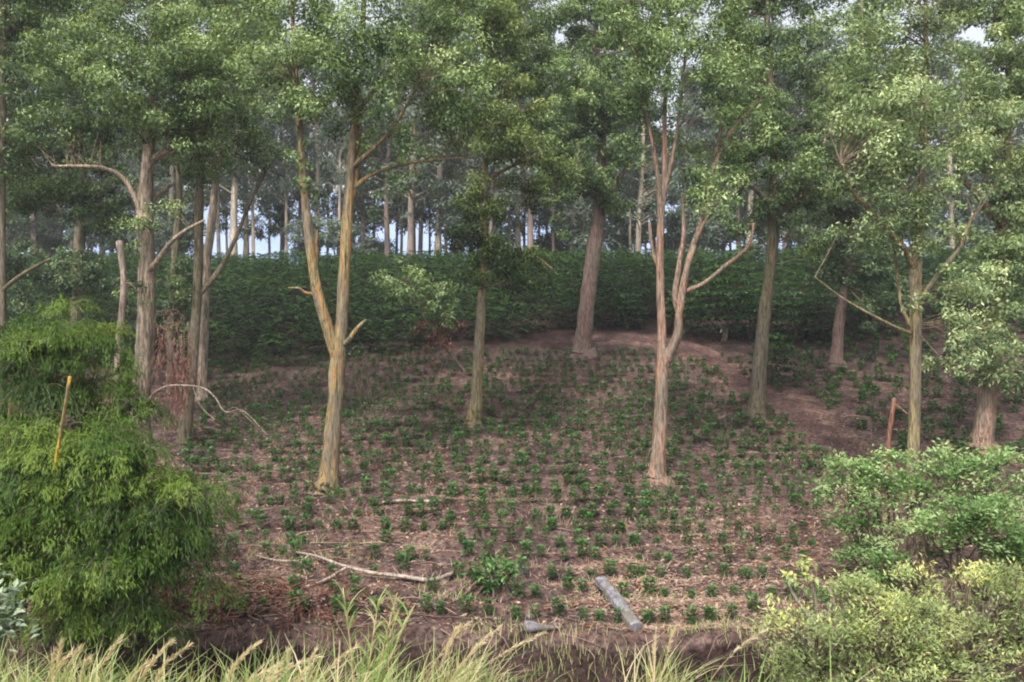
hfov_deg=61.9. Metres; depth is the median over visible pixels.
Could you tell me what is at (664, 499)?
coffee seedling
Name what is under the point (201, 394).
pale leaning tree
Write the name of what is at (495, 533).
coffee seedling
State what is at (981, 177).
slender crest tree
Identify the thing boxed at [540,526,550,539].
coffee seedling
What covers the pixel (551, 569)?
coffee seedling
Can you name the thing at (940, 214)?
slender crest tree
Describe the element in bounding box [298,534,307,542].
coffee seedling
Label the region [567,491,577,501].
coffee seedling
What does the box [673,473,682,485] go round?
coffee seedling
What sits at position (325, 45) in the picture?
forked eucalyptus
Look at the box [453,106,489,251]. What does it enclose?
slender crest tree
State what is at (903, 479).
light green shrub
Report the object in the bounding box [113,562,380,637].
brush heap
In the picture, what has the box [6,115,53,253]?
slender crest tree
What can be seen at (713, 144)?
slender crest tree
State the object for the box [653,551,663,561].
coffee seedling
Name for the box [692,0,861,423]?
mossy eucalyptus
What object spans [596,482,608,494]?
coffee seedling
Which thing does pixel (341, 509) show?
coffee seedling
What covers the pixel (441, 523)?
coffee seedling
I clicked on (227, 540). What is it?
coffee seedling
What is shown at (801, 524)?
coffee seedling
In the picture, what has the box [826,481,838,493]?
coffee seedling
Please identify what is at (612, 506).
coffee seedling
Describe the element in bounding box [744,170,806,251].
crest tree
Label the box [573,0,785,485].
many stemmed tree
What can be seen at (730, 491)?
coffee seedling
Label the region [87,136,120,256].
slender crest tree
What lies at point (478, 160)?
slender crest tree
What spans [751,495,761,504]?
coffee seedling
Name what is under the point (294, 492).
coffee seedling
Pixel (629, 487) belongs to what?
coffee seedling
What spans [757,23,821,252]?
crest tree
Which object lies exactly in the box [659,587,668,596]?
coffee seedling
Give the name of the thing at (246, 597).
coffee seedling
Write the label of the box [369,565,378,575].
coffee seedling
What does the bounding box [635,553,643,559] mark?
coffee seedling
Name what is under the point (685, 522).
coffee seedling
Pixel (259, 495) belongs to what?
coffee seedling
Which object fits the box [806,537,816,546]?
coffee seedling
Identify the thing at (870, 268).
hazy leaning tree
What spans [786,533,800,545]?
coffee seedling
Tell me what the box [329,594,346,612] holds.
coffee seedling
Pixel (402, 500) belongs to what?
fallen stick
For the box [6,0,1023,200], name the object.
sky
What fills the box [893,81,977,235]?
crest tree
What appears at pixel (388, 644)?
reed grass
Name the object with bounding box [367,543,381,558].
coffee seedling
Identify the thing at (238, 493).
coffee seedling
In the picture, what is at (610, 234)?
slender crest tree
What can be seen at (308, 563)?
coffee seedling
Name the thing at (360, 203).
crest tree
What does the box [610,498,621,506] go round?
coffee seedling
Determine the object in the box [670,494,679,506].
coffee seedling
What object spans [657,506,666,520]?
coffee seedling
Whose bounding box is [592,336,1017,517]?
dirt path
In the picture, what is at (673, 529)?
coffee seedling
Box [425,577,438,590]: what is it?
coffee seedling
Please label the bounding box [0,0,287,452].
eucalyptus tree
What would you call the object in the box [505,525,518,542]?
coffee seedling
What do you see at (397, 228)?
slender crest tree
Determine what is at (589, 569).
coffee seedling
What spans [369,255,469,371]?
leaning sapling
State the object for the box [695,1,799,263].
crest tree
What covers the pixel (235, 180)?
crest tree
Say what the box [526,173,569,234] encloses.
slender crest tree
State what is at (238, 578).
coffee seedling
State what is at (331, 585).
coffee seedling
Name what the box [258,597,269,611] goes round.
coffee seedling
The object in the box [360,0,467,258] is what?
crest tree
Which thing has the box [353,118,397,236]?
slender crest tree
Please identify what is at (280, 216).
crest tree
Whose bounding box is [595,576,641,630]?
timber plank
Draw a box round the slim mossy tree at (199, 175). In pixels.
[158,0,290,447]
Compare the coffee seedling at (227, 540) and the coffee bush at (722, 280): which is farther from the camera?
the coffee bush at (722, 280)
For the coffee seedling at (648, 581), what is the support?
on the ground at (559, 340)
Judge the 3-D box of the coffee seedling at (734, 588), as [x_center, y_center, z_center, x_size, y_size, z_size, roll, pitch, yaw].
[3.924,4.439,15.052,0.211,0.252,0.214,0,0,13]
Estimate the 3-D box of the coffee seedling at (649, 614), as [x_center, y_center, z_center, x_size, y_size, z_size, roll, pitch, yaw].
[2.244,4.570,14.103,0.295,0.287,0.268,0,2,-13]
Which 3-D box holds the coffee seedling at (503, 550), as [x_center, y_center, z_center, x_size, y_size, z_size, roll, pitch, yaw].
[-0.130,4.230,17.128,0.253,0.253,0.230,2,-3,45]
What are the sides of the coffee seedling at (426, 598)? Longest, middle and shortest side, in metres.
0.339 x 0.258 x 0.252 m
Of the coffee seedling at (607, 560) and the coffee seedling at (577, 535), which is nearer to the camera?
the coffee seedling at (607, 560)
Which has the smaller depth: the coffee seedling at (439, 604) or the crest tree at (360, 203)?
the coffee seedling at (439, 604)
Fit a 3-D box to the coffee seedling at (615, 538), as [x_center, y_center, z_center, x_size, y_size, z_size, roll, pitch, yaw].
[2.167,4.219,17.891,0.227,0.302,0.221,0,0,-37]
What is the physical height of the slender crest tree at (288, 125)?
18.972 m
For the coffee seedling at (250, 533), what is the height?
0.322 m
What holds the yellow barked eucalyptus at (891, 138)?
on the ground at (559, 340)
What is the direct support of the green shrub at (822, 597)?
on the ground at (559, 340)
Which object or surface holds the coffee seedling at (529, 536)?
on the ground at (559, 340)
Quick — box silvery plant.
[0,563,40,681]
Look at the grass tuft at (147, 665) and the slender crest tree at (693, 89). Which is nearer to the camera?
the grass tuft at (147, 665)
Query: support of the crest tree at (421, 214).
on the ground at (559, 340)
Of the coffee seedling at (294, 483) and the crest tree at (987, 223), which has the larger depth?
the crest tree at (987, 223)
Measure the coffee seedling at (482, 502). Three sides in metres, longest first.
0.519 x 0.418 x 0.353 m
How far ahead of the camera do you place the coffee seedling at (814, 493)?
20.67 m
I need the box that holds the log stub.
[524,620,561,631]
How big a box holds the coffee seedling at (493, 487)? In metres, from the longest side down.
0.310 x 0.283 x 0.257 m
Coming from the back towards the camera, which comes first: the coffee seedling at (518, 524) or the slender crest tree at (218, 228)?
the slender crest tree at (218, 228)
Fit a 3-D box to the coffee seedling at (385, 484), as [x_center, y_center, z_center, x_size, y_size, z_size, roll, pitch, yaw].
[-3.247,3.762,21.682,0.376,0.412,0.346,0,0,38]
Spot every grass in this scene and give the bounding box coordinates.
[0,445,980,681]
[297,576,465,681]
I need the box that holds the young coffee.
[741,319,1023,474]
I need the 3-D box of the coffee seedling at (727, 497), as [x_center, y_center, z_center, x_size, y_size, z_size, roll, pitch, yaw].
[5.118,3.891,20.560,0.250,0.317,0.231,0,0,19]
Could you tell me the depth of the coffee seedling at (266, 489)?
21.87 m
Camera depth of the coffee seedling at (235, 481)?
21.90 m
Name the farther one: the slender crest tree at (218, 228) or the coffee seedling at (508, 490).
the slender crest tree at (218, 228)
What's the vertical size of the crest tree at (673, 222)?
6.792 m
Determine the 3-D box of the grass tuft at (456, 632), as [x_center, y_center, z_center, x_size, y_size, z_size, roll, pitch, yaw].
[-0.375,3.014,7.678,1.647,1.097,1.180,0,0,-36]
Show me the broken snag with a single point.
(123, 274)
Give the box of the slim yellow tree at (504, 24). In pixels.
[401,0,581,427]
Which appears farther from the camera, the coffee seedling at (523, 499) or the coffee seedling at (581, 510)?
the coffee seedling at (523, 499)
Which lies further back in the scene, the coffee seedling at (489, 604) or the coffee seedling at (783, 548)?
the coffee seedling at (783, 548)
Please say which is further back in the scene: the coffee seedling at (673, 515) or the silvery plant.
the coffee seedling at (673, 515)
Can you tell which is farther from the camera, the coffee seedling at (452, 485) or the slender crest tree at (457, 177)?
the slender crest tree at (457, 177)
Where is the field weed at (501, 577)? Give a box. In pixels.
[461,547,528,597]
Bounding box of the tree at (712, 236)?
[665,204,737,258]
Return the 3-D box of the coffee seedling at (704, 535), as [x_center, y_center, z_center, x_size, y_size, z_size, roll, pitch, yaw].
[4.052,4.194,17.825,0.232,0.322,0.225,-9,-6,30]
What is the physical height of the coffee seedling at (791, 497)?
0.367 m
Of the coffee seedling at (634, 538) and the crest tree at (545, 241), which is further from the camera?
the crest tree at (545, 241)
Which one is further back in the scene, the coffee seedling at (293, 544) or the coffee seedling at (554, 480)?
the coffee seedling at (554, 480)
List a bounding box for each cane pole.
[4,398,12,450]
[39,376,71,554]
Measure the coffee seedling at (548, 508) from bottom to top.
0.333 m
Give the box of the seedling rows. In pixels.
[178,346,845,484]
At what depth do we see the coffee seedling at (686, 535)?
17.73 m
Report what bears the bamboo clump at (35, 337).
on the ground at (559, 340)
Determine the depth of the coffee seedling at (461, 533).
17.93 m
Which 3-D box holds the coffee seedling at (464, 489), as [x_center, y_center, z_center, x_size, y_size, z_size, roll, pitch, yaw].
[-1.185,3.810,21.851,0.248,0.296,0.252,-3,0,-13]
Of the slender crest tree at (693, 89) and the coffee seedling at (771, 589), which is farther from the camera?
the slender crest tree at (693, 89)
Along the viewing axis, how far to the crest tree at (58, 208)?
90.02 m
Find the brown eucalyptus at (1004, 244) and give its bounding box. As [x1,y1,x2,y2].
[921,0,1023,454]
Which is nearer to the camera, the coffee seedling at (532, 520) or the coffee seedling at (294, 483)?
the coffee seedling at (532, 520)
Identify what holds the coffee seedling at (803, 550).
on the ground at (559, 340)
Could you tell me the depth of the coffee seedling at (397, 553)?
17.02 m
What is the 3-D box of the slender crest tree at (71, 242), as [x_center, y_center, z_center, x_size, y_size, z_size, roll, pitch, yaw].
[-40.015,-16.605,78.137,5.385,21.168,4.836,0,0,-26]
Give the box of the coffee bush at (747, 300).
[723,287,778,343]
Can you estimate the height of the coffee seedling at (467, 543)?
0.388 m
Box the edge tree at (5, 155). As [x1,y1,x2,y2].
[0,0,64,450]
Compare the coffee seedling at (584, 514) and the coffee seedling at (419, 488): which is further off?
the coffee seedling at (419, 488)
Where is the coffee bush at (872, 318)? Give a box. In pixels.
[846,290,898,337]
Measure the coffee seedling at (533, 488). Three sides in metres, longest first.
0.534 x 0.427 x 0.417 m
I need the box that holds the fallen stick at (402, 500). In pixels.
[382,499,441,502]
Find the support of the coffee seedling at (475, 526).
on the ground at (559, 340)
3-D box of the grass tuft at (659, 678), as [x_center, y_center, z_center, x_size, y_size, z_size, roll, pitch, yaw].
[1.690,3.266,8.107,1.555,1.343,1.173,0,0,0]
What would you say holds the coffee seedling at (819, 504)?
on the ground at (559, 340)
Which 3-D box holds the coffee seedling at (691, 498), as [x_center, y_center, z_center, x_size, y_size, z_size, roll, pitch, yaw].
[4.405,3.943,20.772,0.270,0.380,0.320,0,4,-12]
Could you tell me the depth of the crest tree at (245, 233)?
81.66 m
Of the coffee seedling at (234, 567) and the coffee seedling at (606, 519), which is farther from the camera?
the coffee seedling at (606, 519)
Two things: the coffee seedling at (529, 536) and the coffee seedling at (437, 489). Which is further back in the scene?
the coffee seedling at (437, 489)
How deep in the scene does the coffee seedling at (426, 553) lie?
16.92 m
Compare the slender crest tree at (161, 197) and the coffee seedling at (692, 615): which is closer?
the coffee seedling at (692, 615)
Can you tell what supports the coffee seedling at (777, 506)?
on the ground at (559, 340)
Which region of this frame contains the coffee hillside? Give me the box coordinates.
[7,242,1023,371]
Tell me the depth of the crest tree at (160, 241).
73.58 m
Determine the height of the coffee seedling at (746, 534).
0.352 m
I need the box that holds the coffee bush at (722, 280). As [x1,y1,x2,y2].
[691,263,756,343]
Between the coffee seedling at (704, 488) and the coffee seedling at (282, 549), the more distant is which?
the coffee seedling at (704, 488)
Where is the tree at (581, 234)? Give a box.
[554,197,622,251]
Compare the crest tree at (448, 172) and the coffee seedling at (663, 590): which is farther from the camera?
the crest tree at (448, 172)
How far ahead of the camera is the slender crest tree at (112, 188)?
85.56 m
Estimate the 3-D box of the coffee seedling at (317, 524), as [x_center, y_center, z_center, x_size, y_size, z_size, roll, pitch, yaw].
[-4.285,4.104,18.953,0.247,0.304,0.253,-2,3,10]
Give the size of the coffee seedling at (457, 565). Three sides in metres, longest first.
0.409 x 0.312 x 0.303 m
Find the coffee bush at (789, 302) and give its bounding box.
[769,291,824,345]
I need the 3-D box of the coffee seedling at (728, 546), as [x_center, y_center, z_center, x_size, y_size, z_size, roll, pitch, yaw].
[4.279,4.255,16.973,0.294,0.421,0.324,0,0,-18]
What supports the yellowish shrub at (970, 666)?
on the ground at (559, 340)
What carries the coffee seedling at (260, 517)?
on the ground at (559, 340)
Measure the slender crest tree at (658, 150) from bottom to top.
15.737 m
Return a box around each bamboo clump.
[0,292,184,648]
[0,405,256,681]
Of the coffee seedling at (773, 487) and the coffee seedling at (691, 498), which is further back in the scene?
the coffee seedling at (773, 487)
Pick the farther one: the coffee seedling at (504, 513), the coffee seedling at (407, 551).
the coffee seedling at (504, 513)
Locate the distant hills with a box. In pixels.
[6,192,997,266]
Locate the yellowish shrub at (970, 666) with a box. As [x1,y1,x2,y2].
[744,553,1023,681]
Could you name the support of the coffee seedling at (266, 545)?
on the ground at (559, 340)
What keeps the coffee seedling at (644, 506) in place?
on the ground at (559, 340)
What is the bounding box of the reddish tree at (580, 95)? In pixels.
[521,0,660,359]
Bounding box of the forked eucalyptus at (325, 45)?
[220,0,503,495]
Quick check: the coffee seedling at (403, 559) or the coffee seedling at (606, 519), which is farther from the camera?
the coffee seedling at (606, 519)
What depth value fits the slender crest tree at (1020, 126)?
87.20 m
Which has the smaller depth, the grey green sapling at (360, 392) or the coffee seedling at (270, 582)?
the coffee seedling at (270, 582)
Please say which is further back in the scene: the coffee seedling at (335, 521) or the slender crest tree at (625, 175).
the slender crest tree at (625, 175)
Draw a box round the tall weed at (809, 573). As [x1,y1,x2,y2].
[765,554,833,647]
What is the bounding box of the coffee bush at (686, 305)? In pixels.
[665,290,705,334]
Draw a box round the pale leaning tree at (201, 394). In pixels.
[163,0,280,400]
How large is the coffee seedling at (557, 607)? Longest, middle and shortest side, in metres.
0.424 x 0.342 x 0.289 m
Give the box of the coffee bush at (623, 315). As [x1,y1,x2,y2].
[606,292,648,330]
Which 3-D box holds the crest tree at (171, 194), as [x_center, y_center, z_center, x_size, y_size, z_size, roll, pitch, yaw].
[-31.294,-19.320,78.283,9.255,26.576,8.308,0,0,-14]
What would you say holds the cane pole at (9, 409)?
attached to the bamboo clump at (35, 337)
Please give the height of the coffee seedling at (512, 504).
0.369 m
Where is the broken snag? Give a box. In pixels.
[113,239,141,424]
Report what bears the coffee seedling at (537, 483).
on the ground at (559, 340)
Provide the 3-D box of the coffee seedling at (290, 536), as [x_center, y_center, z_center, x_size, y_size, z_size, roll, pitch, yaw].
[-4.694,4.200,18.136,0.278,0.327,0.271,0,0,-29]
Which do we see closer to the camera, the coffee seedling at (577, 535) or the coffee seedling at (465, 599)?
the coffee seedling at (465, 599)
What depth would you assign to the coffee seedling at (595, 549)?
16.93 m
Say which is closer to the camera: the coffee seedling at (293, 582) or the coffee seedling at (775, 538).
the coffee seedling at (293, 582)
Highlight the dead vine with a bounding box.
[146,309,208,433]
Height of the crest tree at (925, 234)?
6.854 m
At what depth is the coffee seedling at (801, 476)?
22.49 m
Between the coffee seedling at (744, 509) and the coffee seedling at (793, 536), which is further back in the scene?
the coffee seedling at (744, 509)
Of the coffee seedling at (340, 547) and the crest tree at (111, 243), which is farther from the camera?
the crest tree at (111, 243)
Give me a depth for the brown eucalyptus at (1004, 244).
25.74 m
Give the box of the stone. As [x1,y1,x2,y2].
[513,564,528,574]
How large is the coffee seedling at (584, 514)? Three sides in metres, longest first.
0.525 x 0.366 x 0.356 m
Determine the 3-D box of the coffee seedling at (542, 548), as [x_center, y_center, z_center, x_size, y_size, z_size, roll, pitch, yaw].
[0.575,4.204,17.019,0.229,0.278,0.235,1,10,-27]
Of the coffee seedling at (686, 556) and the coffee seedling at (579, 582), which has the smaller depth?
the coffee seedling at (579, 582)
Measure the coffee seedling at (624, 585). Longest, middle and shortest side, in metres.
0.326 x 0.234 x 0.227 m
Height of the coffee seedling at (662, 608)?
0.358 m
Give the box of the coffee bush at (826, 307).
[792,291,847,340]
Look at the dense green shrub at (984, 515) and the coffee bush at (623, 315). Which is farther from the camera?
the coffee bush at (623, 315)
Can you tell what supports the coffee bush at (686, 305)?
on the ground at (559, 340)
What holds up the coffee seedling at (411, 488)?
on the ground at (559, 340)
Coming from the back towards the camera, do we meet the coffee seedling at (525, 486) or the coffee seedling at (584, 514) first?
the coffee seedling at (525, 486)
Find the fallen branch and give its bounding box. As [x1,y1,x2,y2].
[230,550,452,591]
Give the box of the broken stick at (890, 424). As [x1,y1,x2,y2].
[881,397,907,519]
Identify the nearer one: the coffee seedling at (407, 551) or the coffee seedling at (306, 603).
the coffee seedling at (306, 603)
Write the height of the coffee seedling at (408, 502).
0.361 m
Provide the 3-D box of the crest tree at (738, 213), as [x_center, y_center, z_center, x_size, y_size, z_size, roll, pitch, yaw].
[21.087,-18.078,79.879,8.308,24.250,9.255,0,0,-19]
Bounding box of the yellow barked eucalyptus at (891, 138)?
[790,0,1019,498]
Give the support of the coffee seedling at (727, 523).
on the ground at (559, 340)
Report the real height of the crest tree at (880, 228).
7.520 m
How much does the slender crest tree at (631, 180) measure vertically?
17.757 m
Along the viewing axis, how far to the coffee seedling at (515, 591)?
15.04 m
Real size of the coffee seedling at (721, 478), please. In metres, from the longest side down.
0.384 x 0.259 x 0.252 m
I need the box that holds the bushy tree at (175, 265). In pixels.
[77,77,213,392]
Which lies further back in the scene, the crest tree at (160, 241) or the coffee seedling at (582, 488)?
the crest tree at (160, 241)
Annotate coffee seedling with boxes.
[170,593,185,611]
[217,601,228,613]
[223,535,238,554]
[226,560,242,575]
[230,478,241,491]
[230,491,242,504]
[233,516,242,527]
[233,573,244,587]
[236,594,250,616]
[244,530,254,540]
[245,508,255,516]
[252,507,264,517]
[253,514,266,530]
[255,492,264,505]
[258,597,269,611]
[260,485,269,493]
[260,529,270,541]
[261,542,271,555]
[262,579,275,586]
[264,496,275,505]
[272,493,286,503]
[277,545,288,555]
[280,508,288,516]
[282,515,296,530]
[285,589,303,609]
[286,530,296,542]
[286,574,302,592]
[287,481,298,491]
[288,538,302,555]
[289,489,300,503]
[289,506,299,516]
[289,556,303,572]
[296,597,311,609]
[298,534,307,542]
[299,502,313,515]
[299,512,311,529]
[299,557,313,574]
[304,480,315,491]
[305,495,314,504]
[315,519,323,528]
[323,492,333,503]
[324,507,332,517]
[326,563,335,574]
[328,581,338,594]
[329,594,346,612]
[330,519,342,529]
[332,543,344,556]
[333,488,347,503]
[339,508,345,516]
[345,515,358,529]
[346,602,357,614]
[348,574,361,591]
[349,486,356,494]
[353,509,362,517]
[355,496,363,506]
[358,476,371,492]
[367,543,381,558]
[368,496,378,507]
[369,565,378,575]
[370,596,381,612]
[376,509,385,515]
[377,481,390,494]
[378,528,393,543]
[379,516,391,530]
[381,492,391,504]
[389,485,397,495]
[393,550,402,560]
[396,552,410,569]
[398,518,411,532]
[398,601,407,612]
[401,494,410,505]
[402,505,414,517]
[404,545,415,559]
[406,484,417,494]
[415,503,425,517]
[416,487,425,494]
[416,497,423,505]
[419,519,428,531]
[419,594,432,611]
[421,548,430,559]
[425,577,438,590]
[426,497,439,513]
[434,486,443,493]
[434,598,446,612]
[438,518,447,528]
[442,490,454,504]
[444,514,454,524]
[446,481,459,496]
[446,509,454,518]
[452,561,466,577]
[456,530,466,542]
[458,594,473,614]
[460,540,476,555]
[462,483,468,492]
[465,491,473,500]
[466,563,478,578]
[467,502,476,511]
[467,512,476,523]
[469,570,483,585]
[470,523,482,539]
[476,490,489,499]
[476,497,488,513]
[478,485,486,492]
[479,513,491,530]
[480,539,494,556]
[482,578,498,593]
[482,598,493,613]
[488,483,497,491]
[489,528,498,539]
[492,499,505,512]
[496,510,509,527]
[500,560,514,575]
[501,545,510,554]
[504,488,514,502]
[505,500,517,512]
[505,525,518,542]
[508,486,517,496]
[509,605,522,620]
[511,579,526,596]
[515,519,524,528]
[517,556,530,572]
[519,483,531,493]
[519,539,533,557]
[522,491,530,502]
[524,525,535,540]
[528,583,542,597]
[529,510,543,526]
[529,603,540,617]
[530,486,543,503]
[532,480,539,492]
[536,544,545,555]
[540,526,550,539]
[543,516,558,529]
[545,504,555,516]
[545,562,556,577]
[549,478,559,491]
[549,486,561,501]
[550,594,567,615]
[553,534,565,546]
[559,506,573,517]
[559,546,569,559]
[561,576,573,589]
[562,473,572,484]
[562,566,573,578]
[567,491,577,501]
[572,518,580,529]
[572,528,584,542]
[575,537,588,558]
[576,484,588,500]
[577,507,587,518]
[577,578,586,592]
[578,606,589,620]
[579,511,594,531]
[583,482,591,493]
[585,567,596,578]
[586,502,598,514]
[587,546,600,558]
[591,485,603,501]
[593,533,606,545]
[593,608,606,622]
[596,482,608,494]
[601,517,611,533]
[602,558,616,575]
[604,501,617,515]
[606,483,614,494]
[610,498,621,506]
[610,535,619,544]
[612,520,625,534]
[612,606,623,621]
[617,582,628,598]
[622,483,635,493]
[622,504,636,518]
[624,564,638,578]
[627,490,638,507]
[627,532,641,546]
[634,514,646,531]
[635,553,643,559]
[636,499,650,515]
[636,565,644,574]
[639,482,649,495]
[640,489,653,505]
[640,608,655,622]
[642,576,657,593]
[646,518,657,531]
[650,487,659,495]
[652,536,660,543]
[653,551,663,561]
[656,493,669,506]
[656,566,666,578]
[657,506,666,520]
[658,605,671,622]
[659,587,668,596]
[663,552,673,560]
[665,484,674,496]
[668,509,680,519]
[669,520,679,533]
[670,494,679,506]
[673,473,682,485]
[678,485,689,496]
[679,517,693,531]
[681,566,692,577]
[682,531,693,545]
[683,604,700,624]
[684,548,695,560]
[686,508,694,520]
[687,589,697,600]
[688,495,696,507]
[696,520,707,532]
[697,483,709,495]
[700,534,710,544]
[701,504,714,518]
[701,564,710,577]
[702,604,719,620]
[703,494,716,507]
[706,581,718,597]
[707,552,714,561]
[715,474,723,485]
[716,486,723,495]
[716,562,729,577]
[717,532,728,543]
[720,496,728,506]
[721,504,734,518]
[721,544,733,561]
[723,520,731,530]
[726,488,733,495]
[726,603,737,618]
[729,585,739,596]
[731,495,739,504]
[733,521,743,531]
[737,486,745,494]
[738,506,747,517]
[738,530,749,544]
[738,566,754,580]
[745,593,760,610]
[746,547,758,560]
[748,505,759,517]
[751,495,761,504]
[752,523,761,531]
[753,536,763,545]
[754,484,764,495]
[756,565,767,577]
[761,554,773,561]
[764,495,772,504]
[766,586,777,598]
[768,521,776,531]
[770,484,782,496]
[772,504,780,515]
[774,535,782,545]
[777,545,791,560]
[783,581,800,597]
[784,481,796,494]
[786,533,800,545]
[787,494,796,506]
[789,493,802,504]
[789,522,797,532]
[794,472,805,486]
[796,485,806,496]
[797,549,807,560]
[797,567,807,578]
[798,501,812,514]
[799,520,808,532]
[806,475,814,486]
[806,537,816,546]
[811,501,824,515]
[812,488,825,501]
[818,518,828,531]
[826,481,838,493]
[826,491,834,502]
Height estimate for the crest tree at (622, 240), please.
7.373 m
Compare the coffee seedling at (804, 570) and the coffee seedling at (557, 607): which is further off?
the coffee seedling at (804, 570)
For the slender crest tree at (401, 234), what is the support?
on the ground at (559, 340)
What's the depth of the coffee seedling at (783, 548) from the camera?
16.88 m
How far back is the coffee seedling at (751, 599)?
14.27 m
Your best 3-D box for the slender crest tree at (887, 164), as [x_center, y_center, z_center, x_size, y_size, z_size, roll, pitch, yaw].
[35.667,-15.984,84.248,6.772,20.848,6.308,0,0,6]
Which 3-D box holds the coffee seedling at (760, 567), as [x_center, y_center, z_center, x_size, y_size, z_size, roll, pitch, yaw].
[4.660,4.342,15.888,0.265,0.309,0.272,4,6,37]
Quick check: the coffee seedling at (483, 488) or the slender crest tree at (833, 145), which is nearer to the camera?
the coffee seedling at (483, 488)
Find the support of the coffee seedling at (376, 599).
on the ground at (559, 340)
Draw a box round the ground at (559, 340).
[1,262,1023,681]
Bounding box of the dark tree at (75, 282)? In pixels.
[6,0,168,381]
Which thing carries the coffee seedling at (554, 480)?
on the ground at (559, 340)
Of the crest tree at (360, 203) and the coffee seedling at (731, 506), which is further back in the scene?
the crest tree at (360, 203)
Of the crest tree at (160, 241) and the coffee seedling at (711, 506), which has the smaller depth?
the coffee seedling at (711, 506)
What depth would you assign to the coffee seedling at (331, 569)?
16.02 m
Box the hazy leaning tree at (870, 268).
[786,0,915,369]
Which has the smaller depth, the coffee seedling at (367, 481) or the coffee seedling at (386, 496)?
the coffee seedling at (386, 496)
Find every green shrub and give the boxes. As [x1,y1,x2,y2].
[774,573,859,681]
[803,438,1023,600]
[862,490,1023,653]
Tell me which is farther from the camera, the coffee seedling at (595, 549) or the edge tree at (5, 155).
the edge tree at (5, 155)
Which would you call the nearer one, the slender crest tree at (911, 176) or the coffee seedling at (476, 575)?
the coffee seedling at (476, 575)
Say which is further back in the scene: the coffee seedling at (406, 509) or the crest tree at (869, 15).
the crest tree at (869, 15)
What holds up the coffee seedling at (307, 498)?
on the ground at (559, 340)
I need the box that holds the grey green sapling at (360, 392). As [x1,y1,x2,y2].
[346,344,373,403]
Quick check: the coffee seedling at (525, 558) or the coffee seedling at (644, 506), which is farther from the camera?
the coffee seedling at (644, 506)
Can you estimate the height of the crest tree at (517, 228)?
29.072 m
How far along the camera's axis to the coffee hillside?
50.28 m
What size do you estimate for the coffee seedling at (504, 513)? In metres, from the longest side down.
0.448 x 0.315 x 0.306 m
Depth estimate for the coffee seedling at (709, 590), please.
15.05 m
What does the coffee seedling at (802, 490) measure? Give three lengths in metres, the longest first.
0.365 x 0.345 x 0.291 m
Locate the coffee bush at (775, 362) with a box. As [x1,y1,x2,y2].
[745,331,798,385]
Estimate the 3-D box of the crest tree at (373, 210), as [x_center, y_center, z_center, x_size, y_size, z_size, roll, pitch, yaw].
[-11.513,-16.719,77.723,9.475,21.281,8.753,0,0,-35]
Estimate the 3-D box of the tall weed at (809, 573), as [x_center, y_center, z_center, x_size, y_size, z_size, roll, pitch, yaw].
[3.707,3.357,10.988,0.903,1.237,0.288,0,0,0]
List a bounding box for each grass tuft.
[8,633,125,681]
[89,636,194,681]
[151,638,323,681]
[255,642,359,681]
[388,620,547,681]
[612,621,766,681]
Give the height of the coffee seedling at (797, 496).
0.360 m
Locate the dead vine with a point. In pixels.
(181, 376)
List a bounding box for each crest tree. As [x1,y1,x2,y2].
[6,37,61,247]
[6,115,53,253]
[6,210,49,253]
[7,7,79,253]
[13,80,97,255]
[20,213,69,257]
[45,44,101,248]
[55,180,113,256]
[56,81,161,260]
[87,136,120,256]
[88,151,134,249]
[98,86,171,264]
[98,203,138,258]
[119,0,210,256]
[127,214,173,257]
[131,139,185,253]
[153,160,210,256]
[158,199,205,254]
[176,0,303,255]
[190,89,253,255]
[194,12,295,260]
[208,169,239,251]
[224,80,282,263]
[240,135,295,261]
[253,60,326,260]
[261,70,315,262]
[268,22,364,263]
[274,127,326,244]
[280,215,324,259]
[310,122,346,255]
[314,58,399,253]
[314,217,360,261]
[315,52,364,250]
[330,174,372,255]
[336,44,430,259]
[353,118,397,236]
[354,232,399,260]
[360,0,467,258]
[375,157,419,253]
[380,112,423,254]
[384,1,479,262]
[391,64,447,254]
[398,135,431,253]
[417,125,443,259]
[418,121,478,253]
[421,38,509,217]
[427,196,479,255]
[444,150,476,253]
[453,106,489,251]
[461,63,536,244]
[462,70,525,244]
[465,0,563,247]
[465,211,512,255]
[479,11,576,248]
[488,76,524,251]
[496,186,526,244]
[505,96,534,248]
[521,103,594,250]
[525,101,561,246]
[525,223,580,260]
[526,29,576,259]
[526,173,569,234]
[535,21,622,253]
[572,30,661,257]
[573,50,635,262]
[594,21,690,252]
[604,219,627,260]
[606,201,656,254]
[614,87,654,251]
[632,88,659,254]
[633,123,681,247]
[646,208,692,256]
[654,67,729,254]
[660,61,712,261]
[687,49,735,252]
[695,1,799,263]
[698,19,766,262]
[702,139,760,254]
[714,138,755,252]
[742,86,765,246]
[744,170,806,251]
[755,71,810,248]
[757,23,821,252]
[781,224,819,256]
[788,96,832,225]
[789,24,867,243]
[810,195,875,250]
[813,0,910,250]
[813,69,849,250]
[854,78,902,209]
[859,51,913,250]
[866,206,897,255]
[882,93,914,234]
[888,195,942,249]
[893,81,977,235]
[896,99,946,204]
[902,0,1000,252]
[926,141,955,224]
[934,196,979,251]
[936,39,1001,248]
[938,109,988,214]
[952,186,1022,247]
[966,150,992,219]
[976,109,1023,193]
[977,40,1023,218]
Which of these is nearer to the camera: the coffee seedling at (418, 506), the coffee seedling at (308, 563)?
the coffee seedling at (308, 563)
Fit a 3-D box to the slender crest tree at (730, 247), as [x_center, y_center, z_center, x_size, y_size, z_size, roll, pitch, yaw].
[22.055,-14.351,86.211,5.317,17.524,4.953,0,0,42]
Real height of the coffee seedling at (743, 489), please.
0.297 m
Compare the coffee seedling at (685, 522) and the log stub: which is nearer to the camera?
the log stub
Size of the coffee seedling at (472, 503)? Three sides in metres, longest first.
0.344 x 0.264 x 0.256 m

